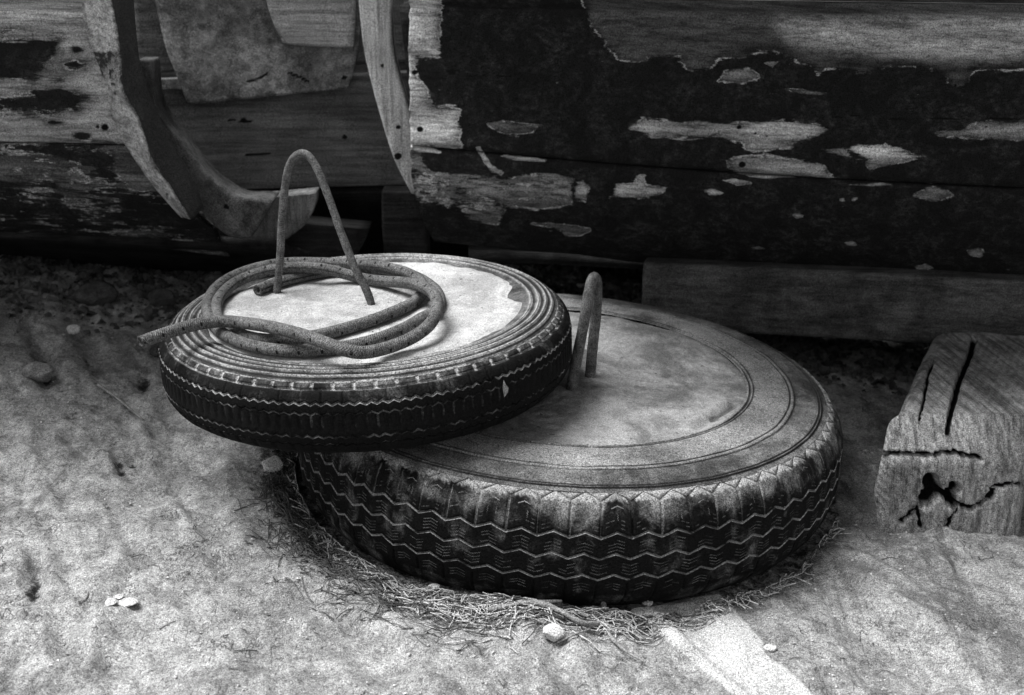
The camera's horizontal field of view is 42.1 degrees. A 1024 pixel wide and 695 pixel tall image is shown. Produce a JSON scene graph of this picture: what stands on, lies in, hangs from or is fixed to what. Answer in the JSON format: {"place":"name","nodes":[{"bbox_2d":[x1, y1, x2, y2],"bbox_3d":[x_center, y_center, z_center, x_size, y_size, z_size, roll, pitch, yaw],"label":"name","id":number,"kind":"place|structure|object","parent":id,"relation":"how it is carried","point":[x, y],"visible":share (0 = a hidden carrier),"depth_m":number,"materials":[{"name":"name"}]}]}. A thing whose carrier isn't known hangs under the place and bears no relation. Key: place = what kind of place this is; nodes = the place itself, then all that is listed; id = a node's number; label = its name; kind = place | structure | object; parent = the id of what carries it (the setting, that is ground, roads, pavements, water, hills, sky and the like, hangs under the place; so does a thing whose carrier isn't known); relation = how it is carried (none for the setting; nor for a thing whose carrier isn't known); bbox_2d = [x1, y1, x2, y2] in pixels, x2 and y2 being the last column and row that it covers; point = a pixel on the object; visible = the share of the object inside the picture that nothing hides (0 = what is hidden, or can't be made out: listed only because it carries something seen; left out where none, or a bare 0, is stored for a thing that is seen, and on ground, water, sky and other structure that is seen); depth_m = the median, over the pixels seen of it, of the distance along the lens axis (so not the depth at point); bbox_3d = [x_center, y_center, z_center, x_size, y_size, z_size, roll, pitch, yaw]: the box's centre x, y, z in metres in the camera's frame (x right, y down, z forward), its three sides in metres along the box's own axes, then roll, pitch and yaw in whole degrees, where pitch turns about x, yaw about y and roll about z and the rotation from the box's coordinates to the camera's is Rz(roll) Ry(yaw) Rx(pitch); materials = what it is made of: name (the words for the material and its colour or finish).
{"place":"outdoors","nodes":[
{"label":"outdoors","id":0,"kind":"place"},
{"bbox_2d":[0,256,1023,694],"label":"ground","id":1,"kind":"structure","parent":0,"point":[728,654],"depth_m":1.60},
{"bbox_2d":[21,361,53,382],"bbox_3d":[-0.737,0.040,2.066,0.049,0.034,0.038,0,19,0],"label":"stone","id":2,"kind":"object","parent":1,"relation":"on","point":[39,372],"visible":1,"depth_m":2.06,"materials":[{"name":"grey stone"}]},
{"bbox_2d":[66,324,80,334],"bbox_3d":[-0.737,-0.029,2.232,0.023,0.017,0.018,0,19,0],"label":"stone","id":3,"kind":"object","parent":1,"relation":"on","point":[73,329],"visible":1,"depth_m":2.23,"materials":[{"name":"stone"}]},
{"bbox_2d":[73,281,117,305],"bbox_3d":[-0.745,-0.096,2.379,0.079,0.044,0.063,0,19,0],"label":"stone","id":4,"kind":"object","parent":1,"relation":"on","point":[93,293],"visible":0.99,"depth_m":2.36,"materials":[{"name":"grey stone"}]},
{"bbox_2d":[105,598,116,605],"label":"stone","id":5,"kind":"object","parent":1,"relation":"on","point":[110,601],"visible":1,"depth_m":1.50,"materials":[{"name":"stone"}]},
{"bbox_2d":[114,594,123,598],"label":"stone","id":6,"kind":"object","parent":1,"relation":"on","point":[118,596],"visible":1,"depth_m":1.52,"materials":[{"name":"stone"}]},
{"bbox_2d":[97,383,143,420],"bbox_3d":[-0.597,0.082,2.031,0.009,0.024,0.134,-18,26,-42],"label":"twig","id":7,"kind":"object","parent":1,"relation":"on","point":[117,398],"visible":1,"depth_m":2.04,"materials":[{"name":"wood"}]},
{"bbox_2d":[118,597,137,606],"bbox_3d":[-0.439,0.291,1.518,0.023,0.004,0.019,-11,22,-29],"label":"stone","id":8,"kind":"object","parent":1,"relation":"on","point":[127,602],"visible":1,"depth_m":1.52,"materials":[{"name":"stone"}]},
{"bbox_2d":[149,342,159,356],"bbox_3d":[-0.582,0.003,2.203,0.039,0.026,0.036,10,22,27],"label":"stone","id":9,"kind":"object","parent":1,"relation":"on","point":[153,350],"visible":0.37,"depth_m":2.19,"materials":[{"name":"grey stone"}]},
{"bbox_2d":[0,0,371,274],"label":"wooden boat","id":10,"kind":"object","parent":1,"relation":"on","point":[104,159],"visible":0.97,"depth_m":2.23,"materials":[{"name":"grey wood"}]},
{"bbox_2d":[134,0,469,257],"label":"wooden boat","id":11,"kind":"object","parent":10,"relation":"attached to","point":[257,93],"visible":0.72,"depth_m":2.46,"materials":[{"name":"grey wood"}]},
{"bbox_2d":[262,455,282,473],"bbox_3d":[-0.340,0.168,1.869,0.031,0.029,0.026,17,26,40],"label":"stone","id":12,"kind":"object","parent":1,"relation":"on","point":[274,463],"visible":0.95,"depth_m":1.86,"materials":[{"name":"stone"}]},
{"bbox_2d":[382,185,429,253],"bbox_3d":[-0.201,-0.182,2.543,0.088,0.253,0.062,0,19,0],"label":"prop post","id":13,"kind":"object","parent":1,"relation":"on","point":[404,229],"visible":0.31,"depth_m":2.50,"materials":[{"name":"black wood"}]},
{"bbox_2d":[428,583,440,590],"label":"stone","id":14,"kind":"object","parent":1,"relation":"on","point":[433,585],"visible":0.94,"depth_m":1.60,"materials":[{"name":"stone"}]},
{"bbox_2d":[0,255,929,394],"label":"leaf litter","id":15,"kind":"object","parent":1,"relation":"on","point":[828,368],"visible":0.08,"depth_m":2.48,"materials":[{"name":"grey plant"}]},
{"bbox_2d":[0,343,1000,694],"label":"pebbles","id":16,"kind":"object","parent":1,"relation":"on","point":[282,531],"visible":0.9,"depth_m":1.57,"materials":[{"name":"grey stone"}]},
{"bbox_2d":[1,309,1016,694],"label":"grit","id":17,"kind":"object","parent":1,"relation":"on","point":[407,611],"visible":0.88,"depth_m":1.53,"materials":[{"name":"grey gravel"}]},
{"bbox_2d":[193,449,854,654],"bbox_3d":[0.018,0.259,1.695,0.811,0.074,0.496,5,20,13],"label":"dry straw","id":18,"kind":"object","parent":1,"relation":"on","point":[615,630],"visible":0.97,"depth_m":1.56,"materials":[{"name":"grey plant"}]},
{"bbox_2d":[487,600,603,626],"bbox_3d":[0.040,0.312,1.534,0.138,0.032,0.032,1,19,3],"label":"twig","id":19,"kind":"object","parent":18,"relation":"on","point":[569,616],"visible":1,"depth_m":1.53,"materials":[{"name":"grey wood"}]},
{"bbox_2d":[522,599,561,603],"bbox_3d":[0.036,0.298,1.559,0.049,0.012,0.009,-5,20,-13],"label":"twig","id":20,"kind":"object","parent":1,"relation":"on","point":[555,601],"visible":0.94,"depth_m":1.56,"materials":[{"name":"wood"}]},
{"bbox_2d":[543,623,566,641],"bbox_3d":[0.048,0.320,1.490,0.027,0.018,0.025,0,19,0],"label":"stone","id":21,"kind":"object","parent":1,"relation":"on","point":[553,632],"visible":1,"depth_m":1.48,"materials":[{"name":"stone"}]},
{"bbox_2d":[298,272,843,605],"bbox_3d":[0.086,0.041,1.891,0.774,0.339,0.807,3,20,-1],"label":"tyre weight","id":22,"kind":"object","parent":1,"relation":"on","point":[640,453],"visible":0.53,"depth_m":1.62,"materials":[{"name":"rubber"}]},
{"bbox_2d":[158,149,571,452],"bbox_3d":[-0.197,-0.104,1.752,0.546,0.300,0.546,-2,20,1],"label":"tyre weight","id":23,"kind":"object","parent":22,"relation":"on","point":[493,348],"visible":0.79,"depth_m":1.61,"materials":[{"name":"rubber"}]},
{"bbox_2d":[137,257,445,358],"bbox_3d":[-0.251,-0.062,1.733,0.354,0.050,0.398,3,19,8],"label":"hose","id":24,"kind":"object","parent":23,"relation":"on","point":[278,339],"visible":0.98,"depth_m":1.65,"materials":[{"name":"rubber"}]},
{"bbox_2d":[557,628,589,642],"bbox_3d":[0.073,0.324,1.497,0.056,0.014,0.010,-18,26,-42],"label":"twig","id":25,"kind":"object","parent":1,"relation":"on","point":[565,638],"visible":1,"depth_m":1.48,"materials":[{"name":"grey wood"}]},
{"bbox_2d":[600,601,645,662],"bbox_3d":[0.120,0.327,1.526,0.023,0.012,0.122,-6,20,-17],"label":"twig","id":26,"kind":"object","parent":1,"relation":"on","point":[611,637],"visible":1,"depth_m":1.51,"materials":[{"name":"grey wood"}]},
{"bbox_2d":[642,600,652,605],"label":"stone","id":27,"kind":"object","parent":1,"relation":"on","point":[648,603],"visible":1,"depth_m":1.60,"materials":[{"name":"stone"}]},
{"bbox_2d":[763,644,776,651],"bbox_3d":[0.295,0.342,1.517,0.016,0.006,0.013,0,19,0],"label":"stone","id":28,"kind":"object","parent":1,"relation":"on","point":[770,647],"visible":1,"depth_m":1.51,"materials":[{"name":"stone"}]},
{"bbox_2d":[874,332,1023,535],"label":"timber block","id":29,"kind":"object","parent":1,"relation":"on","point":[952,457],"depth_m":1.80,"materials":[{"name":"grey wood"}]},
{"bbox_2d":[642,257,1023,343],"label":"timber beam","id":30,"kind":"structure","parent":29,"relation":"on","point":[873,303],"depth_m":2.27,"materials":[{"name":"grey wood"}]},
{"bbox_2d":[359,0,1023,274],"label":"wooden boat","id":31,"kind":"object","parent":30,"relation":"on","point":[630,134],"visible":0.97,"depth_m":2.18,"materials":[{"name":"paint"}]}
]}

